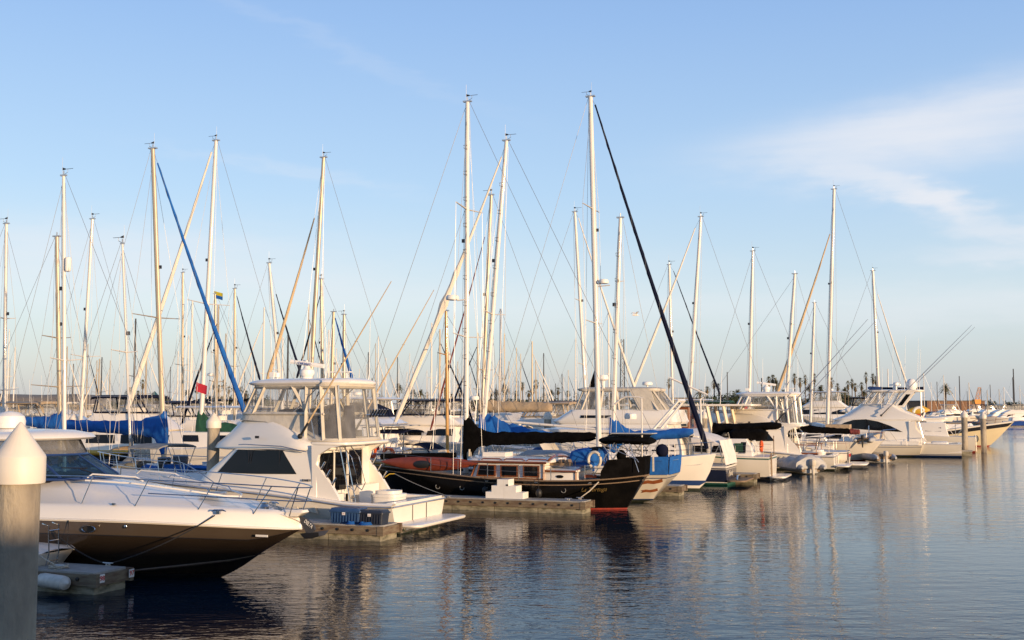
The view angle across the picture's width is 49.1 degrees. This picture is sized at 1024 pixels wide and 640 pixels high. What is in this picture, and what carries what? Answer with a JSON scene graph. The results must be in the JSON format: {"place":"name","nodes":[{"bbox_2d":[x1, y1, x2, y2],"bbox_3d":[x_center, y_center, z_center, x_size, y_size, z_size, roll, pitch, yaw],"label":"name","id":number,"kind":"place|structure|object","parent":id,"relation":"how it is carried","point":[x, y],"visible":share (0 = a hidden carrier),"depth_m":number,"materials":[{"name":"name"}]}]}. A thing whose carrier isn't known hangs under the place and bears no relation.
{"place":"outdoors","nodes":[
{"label":"outdoors","id":0,"kind":"place"},
{"bbox_2d":[0,394,301,407],"bbox_3d":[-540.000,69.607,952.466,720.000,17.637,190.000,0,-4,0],"label":"hill","id":1,"kind":"structure","parent":0,"point":[22,397],"depth_m":894.39,"materials":[{"name":"beige paint"}]},
{"bbox_2d":[20,410,934,414],"bbox_3d":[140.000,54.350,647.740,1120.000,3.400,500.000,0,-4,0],"label":"shore","id":2,"kind":"structure","parent":0,"point":[729,411],"depth_m":501.20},
{"bbox_2d":[0,404,115,411],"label":"harbour building","id":3,"kind":"structure","parent":2,"relation":"on","point":[70,407],"depth_m":518.42,"materials":[{"name":"beige paint"}]},
{"bbox_2d":[907,400,985,411],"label":"warehouse","id":4,"kind":"structure","parent":2,"relation":"on","point":[911,404],"depth_m":558.38,"materials":[{"name":"beige"}]},
{"bbox_2d":[0,0,1023,406],"label":"sky","id":5,"kind":"structure","parent":0,"point":[745,115],"materials":[{"name":"blue"}]},
{"bbox_2d":[36,407,1023,639],"bbox_3d":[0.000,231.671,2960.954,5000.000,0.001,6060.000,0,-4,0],"label":"water","id":6,"kind":"structure","parent":0,"point":[915,548],"depth_m":28.33,"materials":[{"name":"blue liquid"}]},
{"bbox_2d":[0,422,46,639],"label":"mooring pile","id":7,"kind":"object","parent":6,"relation":"in","point":[23,457],"visible":1,"depth_m":10.95,"materials":[{"name":"concrete"}]},
{"bbox_2d":[0,217,55,413],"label":"sailing boat","id":8,"kind":"object","parent":6,"relation":"on","point":[3,408],"visible":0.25,"depth_m":58.17,"materials":[{"name":"white metal"}]},
{"bbox_2d":[0,375,66,427],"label":"motor cruiser","id":9,"kind":"object","parent":6,"relation":"on","point":[24,403],"visible":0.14,"depth_m":81.44,"materials":[{"name":"white plastic"}]},
{"bbox_2d":[0,232,115,465],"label":"sailing boat","id":10,"kind":"object","parent":6,"relation":"on","point":[38,422],"visible":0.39,"depth_m":52.08,"materials":[{"name":"white plastic"}]},
{"bbox_2d":[37,562,133,594],"bbox_3d":[-14.838,6.427,28.123,12.131,0.910,1.295,-2,-5,21],"label":"finger dock","id":11,"kind":"object","parent":6,"relation":"on","point":[89,579],"visible":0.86,"depth_m":25.93,"materials":[{"name":"concrete"}]},
{"bbox_2d":[38,568,70,589],"bbox_3d":[-10.524,5.944,25.747,1.120,0.454,0.375,-3,-5,34],"label":"fender","id":12,"kind":"object","parent":11,"relation":"hanging from","point":[54,581],"visible":0.95,"depth_m":25.53,"materials":[{"name":"plastic"}]},
{"bbox_2d":[38,518,74,565],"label":"boat","id":13,"kind":"object","parent":11,"relation":"on","point":[61,555],"visible":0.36,"depth_m":27.01,"materials":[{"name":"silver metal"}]},
{"bbox_2d":[103,562,112,566],"bbox_3d":[-9.607,5.808,26.627,0.302,0.095,0.070,-2,-5,21],"label":"cleat","id":14,"kind":"object","parent":11,"relation":"on","point":[108,563],"visible":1,"depth_m":26.60,"materials":[{"name":"metal"}]},
{"bbox_2d":[112,515,214,562],"bbox_3d":[-8.384,5.260,26.819,2.473,1.147,0.034,1,-4,-7],"label":"mooring line","id":15,"kind":"object","parent":14,"relation":"attached to","point":[165,542],"visible":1,"depth_m":26.81,"materials":[{"name":"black fabric"}]},
{"bbox_2d":[73,345,101,413],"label":"sailboat","id":16,"kind":"object","parent":6,"relation":"on","point":[86,387],"visible":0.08,"depth_m":158.00,"materials":[{"name":"metal"}]},
{"bbox_2d":[37,211,150,460],"bbox_3d":[-23.645,1.496,63.734,10.110,16.275,3.318,-2,-5,21],"label":"sailing boat","id":17,"kind":"object","parent":6,"relation":"on","point":[86,310],"visible":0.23,"depth_m":64.06,"materials":[{"name":"white plastic"}]},
{"bbox_2d":[5,161,206,472],"bbox_3d":[-17.591,0.658,46.663,10.610,15.333,3.318,-2,-5,21],"label":"sailing boat","id":18,"kind":"object","parent":6,"relation":"on","point":[66,264],"visible":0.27,"depth_m":47.11,"materials":[{"name":"white plastic"}]},
{"bbox_2d":[57,235,192,471],"bbox_3d":[-16.607,2.163,47.246,8.500,12.422,2.714,-2,-5,21],"label":"sailing boat","id":19,"kind":"object","parent":6,"relation":"on","point":[126,351],"visible":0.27,"depth_m":47.13,"materials":[{"name":"metal"}]},
{"bbox_2d":[104,319,152,410],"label":"sailboat","id":20,"kind":"object","parent":6,"relation":"on","point":[133,376],"visible":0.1,"depth_m":130.74,"materials":[{"name":"metal"}]},
{"bbox_2d":[81,385,189,457],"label":"motor cruiser","id":21,"kind":"object","parent":6,"relation":"on","point":[102,440],"visible":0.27,"depth_m":69.09,"materials":[{"name":"white plastic"}]},
{"bbox_2d":[119,343,168,414],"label":"sailboat","id":22,"kind":"object","parent":6,"relation":"on","point":[146,393],"visible":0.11,"depth_m":107.53,"materials":[{"name":"metal"}]},
{"bbox_2d":[119,398,174,414],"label":"motor cruiser","id":23,"kind":"object","parent":6,"relation":"on","point":[152,406],"visible":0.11,"depth_m":101.39,"materials":[{"name":"white plastic"}]},
{"bbox_2d":[66,133,247,473],"bbox_3d":[-17.268,-0.180,54.393,11.610,18.188,3.619,-2,-5,21],"label":"sailing boat","id":24,"kind":"object","parent":6,"relation":"on","point":[153,427],"visible":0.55,"depth_m":54.17,"materials":[{"name":"white plastic"}]},
{"bbox_2d":[141,464,156,469],"bbox_3d":[-18.446,6.962,53.251,5.211,0.310,0.520,-2,-5,22],"label":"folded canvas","id":25,"kind":"object","parent":24,"relation":"on","point":[147,466],"visible":0.17,"depth_m":52.50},
{"bbox_2d":[102,461,121,466],"bbox_3d":[-19.100,6.819,52.950,3.500,0.289,0.660,-2,-5,21],"label":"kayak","id":26,"kind":"object","parent":25,"relation":"on","point":[107,463],"visible":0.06,"depth_m":52.60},
{"bbox_2d":[93,455,136,460],"bbox_3d":[-19.175,6.546,53.053,3.500,0.289,0.660,-2,-5,19],"label":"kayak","id":27,"kind":"object","parent":26,"relation":"on","point":[119,458],"visible":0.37,"depth_m":52.69,"materials":[{"name":"plastic"}]},
{"bbox_2d":[87,450,134,455],"bbox_3d":[-19.287,6.296,53.062,3.500,0.289,0.660,-1,-5,17],"label":"kayak","id":28,"kind":"object","parent":27,"relation":"on","point":[95,452],"visible":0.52,"depth_m":52.76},
{"bbox_2d":[157,464,191,472],"bbox_3d":[-15.632,6.876,51.932,1.600,0.350,0.500,-2,-5,21],"label":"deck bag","id":29,"kind":"object","parent":24,"relation":"on","point":[169,466],"visible":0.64,"depth_m":51.67,"materials":[{"name":"blue fabric"}]},
{"bbox_2d":[0,411,328,577],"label":"motor yacht","id":30,"kind":"object","parent":6,"relation":"on","point":[110,514],"visible":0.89,"depth_m":27.70,"materials":[{"name":"white plastic"}]},
{"bbox_2d":[141,268,214,411],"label":"sailing boat","id":31,"kind":"object","parent":6,"relation":"on","point":[182,352],"visible":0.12,"depth_m":92.12,"materials":[{"name":"white metal"}]},
{"bbox_2d":[152,401,211,424],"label":"motor cruiser","id":32,"kind":"object","parent":6,"relation":"on","point":[189,415],"visible":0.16,"depth_m":83.40,"materials":[{"name":"white plastic"}]},
{"bbox_2d":[150,371,231,464],"bbox_3d":[-14.262,5.713,59.989,9.762,7.208,3.616,-2,-5,21],"label":"motor cruiser","id":33,"kind":"object","parent":6,"relation":"on","point":[198,440],"visible":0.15,"depth_m":59.47,"materials":[{"name":"white plastic"}]},
{"bbox_2d":[164,301,231,411],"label":"sailboat","id":34,"kind":"object","parent":6,"relation":"on","point":[191,353],"visible":0.08,"depth_m":110.89,"materials":[{"name":"metal"}]},
{"bbox_2d":[175,374,240,430],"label":"motor cruiser","id":35,"kind":"object","parent":6,"relation":"on","point":[189,425],"visible":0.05,"depth_m":74.19,"materials":[{"name":"white plastic"}]},
{"bbox_2d":[126,133,294,458],"bbox_3d":[-16.172,-0.697,61.862,12.362,20.362,3.821,-2,-5,21],"label":"sailing boat","id":36,"kind":"object","parent":6,"relation":"on","point":[202,418],"visible":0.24,"depth_m":62.35,"materials":[{"name":"white plastic"}]},
{"bbox_2d":[206,413,220,470],"bbox_3d":[-11.137,7.472,41.550,0.547,8.062,0.547,0,-4,0],"label":"mooring pile","id":37,"kind":"object","parent":6,"relation":"in","point":[213,424],"visible":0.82,"depth_m":41.58,"materials":[{"name":"concrete"}]},
{"bbox_2d":[182,305,254,422],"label":"sailboat","id":38,"kind":"object","parent":6,"relation":"on","point":[198,373],"visible":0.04,"depth_m":76.55,"materials":[{"name":"white metal"}]},
{"bbox_2d":[184,284,260,419],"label":"sailing boat","id":39,"kind":"object","parent":6,"relation":"on","point":[235,412],"visible":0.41,"depth_m":83.99,"materials":[{"name":"white metal"}]},
{"bbox_2d":[193,388,256,420],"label":"motor cruiser","id":40,"kind":"object","parent":6,"relation":"on","point":[230,414],"visible":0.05,"depth_m":90.96,"materials":[{"name":"white plastic"}]},
{"bbox_2d":[187,291,263,413],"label":"sailing boat","id":41,"kind":"object","parent":6,"relation":"on","point":[218,295],"visible":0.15,"depth_m":88.19,"materials":[{"name":"white metal"}]},
{"bbox_2d":[204,333,251,408],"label":"sailboat","id":42,"kind":"object","parent":6,"relation":"on","point":[225,375],"visible":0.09,"depth_m":115.08,"materials":[{"name":"metal"}]},
{"bbox_2d":[221,258,300,411],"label":"sailing boat","id":43,"kind":"object","parent":6,"relation":"on","point":[270,278],"visible":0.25,"depth_m":76.25,"materials":[{"name":"white metal"}]},
{"bbox_2d":[230,307,291,409],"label":"sailboat","id":44,"kind":"object","parent":6,"relation":"on","point":[263,324],"visible":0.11,"depth_m":119.09,"materials":[{"name":"white metal"}]},
{"bbox_2d":[98,281,465,533],"bbox_3d":[-9.448,3.428,41.845,15.282,9.179,4.765,-2,-5,21],"label":"sport fishing boat","id":45,"kind":"object","parent":6,"relation":"on","point":[324,454],"visible":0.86,"depth_m":39.75,"materials":[{"name":"plastic"}]},
{"bbox_2d":[285,309,352,408],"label":"sailing boat","id":46,"kind":"object","parent":6,"relation":"on","point":[333,363],"visible":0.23,"depth_m":77.92,"materials":[{"name":"white metal"}]},
{"bbox_2d":[266,152,411,457],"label":"sailing boat","id":47,"kind":"object","parent":6,"relation":"on","point":[317,263],"visible":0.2,"depth_m":66.37,"materials":[{"name":"white plastic"}]},
{"bbox_2d":[289,519,401,541],"bbox_3d":[-10.421,7.229,38.575,14.090,0.910,1.395,-2,-5,21],"label":"finger dock","id":48,"kind":"object","parent":6,"relation":"on","point":[375,533],"visible":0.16,"depth_m":36.03,"materials":[{"name":"concrete"}]},
{"bbox_2d":[329,506,366,523],"bbox_3d":[-5.312,6.363,36.501,1.180,0.500,0.678,-2,-5,21],"label":"storage bin","id":49,"kind":"object","parent":48,"relation":"on","point":[342,515],"visible":0.88,"depth_m":36.25,"materials":[{"name":"plastic"}]},
{"bbox_2d":[358,508,390,524],"bbox_3d":[-4.453,6.353,36.171,0.920,0.470,0.628,-2,-5,21],"label":"storage bin","id":50,"kind":"object","parent":48,"relation":"on","point":[376,516],"visible":0.98,"depth_m":35.93,"materials":[{"name":"plastic"}]},
{"bbox_2d":[296,274,405,447],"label":"sailing boat","id":51,"kind":"object","parent":6,"relation":"on","point":[321,330],"visible":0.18,"depth_m":80.20,"materials":[{"name":"white metal"}]},
{"bbox_2d":[315,304,401,436],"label":"sailing boat","id":52,"kind":"object","parent":6,"relation":"on","point":[344,364],"visible":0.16,"depth_m":84.02,"materials":[{"name":"white metal"}]},
{"bbox_2d":[319,372,419,454],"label":"motor cruiser","id":53,"kind":"object","parent":6,"relation":"on","point":[389,418],"visible":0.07,"depth_m":65.95,"materials":[{"name":"white plastic"}]},
{"bbox_2d":[325,374,415,447],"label":"motor cruiser","id":54,"kind":"object","parent":6,"relation":"on","point":[369,399],"visible":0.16,"depth_m":80.33,"materials":[{"name":"white plastic"}]},
{"bbox_2d":[411,329,472,419],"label":"sailboat","id":55,"kind":"object","parent":6,"relation":"on","point":[440,388],"visible":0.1,"depth_m":98.30,"materials":[{"name":"metal"}]},
{"bbox_2d":[398,376,490,454],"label":"motor cruiser","id":56,"kind":"object","parent":6,"relation":"on","point":[424,419],"visible":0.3,"depth_m":81.63,"materials":[{"name":"white plastic"}]},
{"bbox_2d":[359,308,533,460],"bbox_3d":[-3.326,4.216,56.871,9.649,9.801,3.519,-2,-5,21],"label":"ketch","id":57,"kind":"object","parent":6,"relation":"on","point":[432,447],"visible":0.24,"depth_m":56.84,"materials":[{"name":"white"}]},
{"bbox_2d":[449,333,508,421],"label":"sailboat","id":58,"kind":"object","parent":6,"relation":"on","point":[477,412],"visible":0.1,"depth_m":102.32,"materials":[{"name":"metal"}]},
{"bbox_2d":[455,309,534,405],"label":"sailboat","id":59,"kind":"object","parent":6,"relation":"on","point":[500,375],"visible":0.1,"depth_m":107.69,"materials":[{"name":"white metal"}]},
{"bbox_2d":[412,189,584,455],"bbox_3d":[-0.705,0.820,62.755,11.110,17.475,3.318,-2,-5,21],"label":"sailing boat","id":60,"kind":"object","parent":6,"relation":"on","point":[515,406],"visible":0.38,"depth_m":62.85,"materials":[{"name":"white plastic"}]},
{"bbox_2d":[357,94,656,509],"bbox_3d":[-0.914,-0.923,49.769,14.731,19.680,3.842,-2,-5,21],"label":"sailing yacht","id":61,"kind":"object","parent":6,"relation":"on","point":[621,478],"visible":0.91,"depth_m":47.91,"materials":[{"name":"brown wood"}]},
{"bbox_2d":[381,457,477,470],"bbox_3d":[-3.647,6.292,48.959,4.700,0.610,0.295,-2,-5,21],"label":"kayak","id":62,"kind":"object","parent":61,"relation":"on","point":[419,463],"visible":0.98,"depth_m":48.86,"materials":[{"name":"red plastic"}]},
{"bbox_2d":[476,464,495,476],"bbox_3d":[-1.114,6.438,47.927,0.900,0.500,0.072,-2,-5,21],"label":"window frame","id":63,"kind":"structure","parent":61,"relation":"in","point":[491,473],"depth_m":47.89,"materials":[{"name":"brown wood"}]},
{"bbox_2d":[500,465,517,476],"bbox_3d":[-0.117,6.406,47.509,0.820,0.500,0.072,-2,-5,21],"label":"window frame","id":64,"kind":"structure","parent":61,"relation":"in","point":[505,470],"depth_m":47.48,"materials":[{"name":"brown wood"}]},
{"bbox_2d":[523,465,539,477],"bbox_3d":[0.805,6.376,47.123,0.740,0.500,0.072,-2,-5,21],"label":"window frame","id":65,"kind":"structure","parent":61,"relation":"in","point":[529,471],"depth_m":47.09,"materials":[{"name":"brown wood"}]},
{"bbox_2d":[422,494,594,513],"bbox_3d":[-3.434,7.922,47.594,14.090,0.910,1.345,-2,-5,21],"label":"finger dock","id":66,"kind":"object","parent":6,"relation":"on","point":[528,504],"visible":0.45,"depth_m":45.65,"materials":[{"name":"concrete"}]},
{"bbox_2d":[486,478,527,498],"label":"dock steps","id":67,"kind":"structure","parent":66,"relation":"on","point":[505,488],"depth_m":46.18,"materials":[{"name":"white plastic"}]},
{"bbox_2d":[477,385,542,422],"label":"motor cruiser","id":68,"kind":"object","parent":6,"relation":"on","point":[514,416],"visible":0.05,"depth_m":95.81,"materials":[{"name":"white plastic"}]},
{"bbox_2d":[505,341,558,413],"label":"sailboat","id":69,"kind":"object","parent":6,"relation":"on","point":[532,355],"visible":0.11,"depth_m":112.64,"materials":[{"name":"white metal"}]},
{"bbox_2d":[387,133,693,501],"bbox_3d":[0.890,-0.345,52.814,15.385,18.274,3.724,-2,-5,21],"label":"ketch","id":70,"kind":"object","parent":6,"relation":"on","point":[664,473],"visible":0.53,"depth_m":51.46,"materials":[{"name":"white plastic"}]},
{"bbox_2d":[517,450,570,457],"bbox_3d":[1.635,6.276,51.697,2.997,0.545,0.880,-2,-5,21],"label":"upturned dinghy","id":71,"kind":"object","parent":70,"relation":"on","point":[545,453],"visible":0.37,"depth_m":51.46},
{"bbox_2d":[517,379,580,429],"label":"motor cruiser","id":72,"kind":"object","parent":6,"relation":"on","point":[536,419],"visible":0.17,"depth_m":88.07,"materials":[{"name":"white plastic"}]},
{"bbox_2d":[490,207,634,450],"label":"sailing boat","id":73,"kind":"object","parent":6,"relation":"on","point":[592,382],"visible":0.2,"depth_m":78.16,"materials":[{"name":"white plastic"}]},
{"bbox_2d":[574,315,610,408],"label":"sailboat","id":74,"kind":"object","parent":6,"relation":"on","point":[608,373],"visible":0.06,"depth_m":126.01,"materials":[{"name":"metal"}]},
{"bbox_2d":[476,88,715,490],"bbox_3d":[4.251,-1.800,59.943,13.110,22.268,3.921,-2,-5,21],"label":"sailing boat","id":75,"kind":"object","parent":6,"relation":"on","point":[695,469],"visible":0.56,"depth_m":59.30,"materials":[{"name":"white plastic"}]},
{"bbox_2d":[490,399,704,454],"bbox_3d":[4.612,7.222,65.840,12.877,5.094,4.020,-2,-5,21],"label":"trawler yacht","id":76,"kind":"object","parent":6,"relation":"on","point":[604,432],"visible":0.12,"depth_m":64.79,"materials":[{"name":"white plastic"}]},
{"bbox_2d":[513,375,707,446],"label":"motor yacht","id":77,"kind":"object","parent":6,"relation":"on","point":[651,409],"visible":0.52,"depth_m":72.10,"materials":[{"name":"white plastic"}]},
{"bbox_2d":[558,428,752,485],"bbox_3d":[7.594,7.877,63.671,11.697,3.457,3.718,-2,-5,21],"label":"cabin cruiser","id":78,"kind":"object","parent":6,"relation":"on","point":[722,473],"visible":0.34,"depth_m":61.76,"materials":[{"name":"white plastic"}]},
{"bbox_2d":[611,260,722,408],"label":"sailing boat","id":79,"kind":"object","parent":6,"relation":"on","point":[671,332],"visible":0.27,"depth_m":91.98,"materials":[{"name":"white metal"}]},
{"bbox_2d":[657,484,687,495],"bbox_3d":[2.209,8.588,56.265,13.090,0.910,1.295,-2,-5,21],"label":"finger dock","id":80,"kind":"object","parent":6,"relation":"on","point":[673,489],"visible":0.09,"depth_m":53.67,"materials":[{"name":"concrete"}]},
{"bbox_2d":[620,360,760,437],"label":"trawler yacht","id":81,"kind":"object","parent":6,"relation":"on","point":[691,423],"visible":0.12,"depth_m":75.79,"materials":[{"name":"white plastic"}]},
{"bbox_2d":[632,212,768,406],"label":"sailing boat","id":82,"kind":"object","parent":6,"relation":"on","point":[693,329],"visible":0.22,"depth_m":84.25,"materials":[{"name":"white plastic"}]},
{"bbox_2d":[685,392,734,432],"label":"motor cruiser","id":83,"kind":"object","parent":6,"relation":"on","point":[713,417],"visible":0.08,"depth_m":111.54,"materials":[{"name":"white plastic"}]},
{"bbox_2d":[687,422,790,480],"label":"cabin cruiser","id":84,"kind":"object","parent":6,"relation":"on","point":[750,457],"visible":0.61,"depth_m":65.89,"materials":[{"name":"plastic"}]},
{"bbox_2d":[736,472,759,482],"bbox_3d":[7.832,9.314,65.727,13.090,0.910,1.295,-2,-5,21],"label":"finger dock","id":85,"kind":"object","parent":6,"relation":"on","point":[755,476],"visible":0.15,"depth_m":63.09,"materials":[{"name":"concrete"}]},
{"bbox_2d":[704,247,836,449],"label":"sailing boat","id":86,"kind":"object","parent":6,"relation":"on","point":[750,323],"visible":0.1,"depth_m":88.03,"materials":[{"name":"white metal"}]},
{"bbox_2d":[699,271,868,465],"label":"sailing yacht","id":87,"kind":"object","parent":6,"relation":"on","point":[844,456],"visible":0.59,"depth_m":80.08,"materials":[{"name":"white metal"}]},
{"bbox_2d":[738,405,831,426],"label":"express cruiser","id":88,"kind":"object","parent":6,"relation":"on","point":[805,420],"visible":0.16,"depth_m":104.44,"materials":[{"name":"white plastic"}]},
{"bbox_2d":[721,319,873,470],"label":"sport fishing boat","id":89,"kind":"object","parent":6,"relation":"on","point":[785,438],"visible":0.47,"depth_m":76.21,"materials":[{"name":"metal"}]},
{"bbox_2d":[777,454,826,474],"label":"dinghy","id":90,"kind":"object","parent":6,"relation":"on","point":[810,463],"visible":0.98,"depth_m":70.84,"materials":[{"name":"white rubber"}]},
{"bbox_2d":[794,434,834,454],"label":"boat","id":91,"kind":"object","parent":6,"relation":"on","point":[803,445],"visible":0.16,"depth_m":76.26,"materials":[{"name":"white wood"}]},
{"bbox_2d":[791,388,848,423],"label":"motor cruiser","id":92,"kind":"object","parent":6,"relation":"on","point":[839,406],"visible":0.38,"depth_m":189.83,"materials":[{"name":"white plastic"}]},
{"bbox_2d":[782,301,862,421],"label":"sailing boat","id":93,"kind":"object","parent":6,"relation":"on","point":[811,414],"visible":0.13,"depth_m":107.87,"materials":[{"name":"white metal"}]},
{"bbox_2d":[795,424,895,460],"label":"boat","id":94,"kind":"object","parent":6,"relation":"on","point":[857,449],"visible":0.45,"depth_m":87.04,"materials":[{"name":"white plastic"}]},
{"bbox_2d":[853,435,876,447],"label":"dinghy","id":95,"kind":"object","parent":94,"relation":"hanging from","point":[862,439],"visible":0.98,"depth_m":86.10,"materials":[{"name":"grey rubber"}]},
{"bbox_2d":[776,185,921,456],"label":"sailing boat","id":96,"kind":"object","parent":6,"relation":"on","point":[904,448],"visible":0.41,"depth_m":97.97,"materials":[{"name":"white plastic"}]},
{"bbox_2d":[816,267,906,421],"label":"sailing boat","id":97,"kind":"object","parent":6,"relation":"on","point":[878,377],"visible":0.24,"depth_m":118.07,"materials":[{"name":"white metal"}]},
{"bbox_2d":[861,451,896,462],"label":"dinghy","id":98,"kind":"object","parent":6,"relation":"on","point":[884,456],"visible":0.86,"depth_m":84.77,"materials":[{"name":"white rubber"}]},
{"bbox_2d":[807,325,974,457],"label":"sport fishing boat","id":99,"kind":"object","parent":6,"relation":"on","point":[875,418],"visible":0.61,"depth_m":95.67,"materials":[{"name":"plastic"}]},
{"bbox_2d":[840,383,955,421],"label":"motor cruiser","id":100,"kind":"object","parent":6,"relation":"on","point":[852,407],"visible":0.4,"depth_m":127.15,"materials":[{"name":"white plastic"}]},
{"bbox_2d":[916,421,978,452],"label":"cabin cruiser","id":101,"kind":"object","parent":6,"relation":"on","point":[934,431],"visible":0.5,"depth_m":103.87,"materials":[{"name":"white plastic"}]},
{"bbox_2d":[883,369,1023,445],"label":"trawler yacht","id":102,"kind":"object","parent":6,"relation":"on","point":[995,432],"visible":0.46,"depth_m":119.18,"materials":[{"name":"beige plastic"}]},
{"bbox_2d":[936,401,978,420],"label":"cruiser","id":103,"kind":"object","parent":6,"relation":"on","point":[956,413],"visible":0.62,"depth_m":277.77,"materials":[{"name":"white plastic"}]},
{"bbox_2d":[960,410,967,449],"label":"mooring pile","id":104,"kind":"object","parent":6,"relation":"in","point":[964,422],"visible":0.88,"depth_m":97.35,"materials":[{"name":"concrete"}]},
{"bbox_2d":[979,412,986,452],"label":"mooring pile","id":105,"kind":"object","parent":6,"relation":"in","point":[982,417],"visible":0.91,"depth_m":104.01,"materials":[{"name":"concrete"}]},
{"bbox_2d":[986,404,1023,423],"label":"cruiser","id":106,"kind":"object","parent":6,"relation":"on","point":[1016,413],"visible":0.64,"depth_m":248.03,"materials":[{"name":"white plastic"}]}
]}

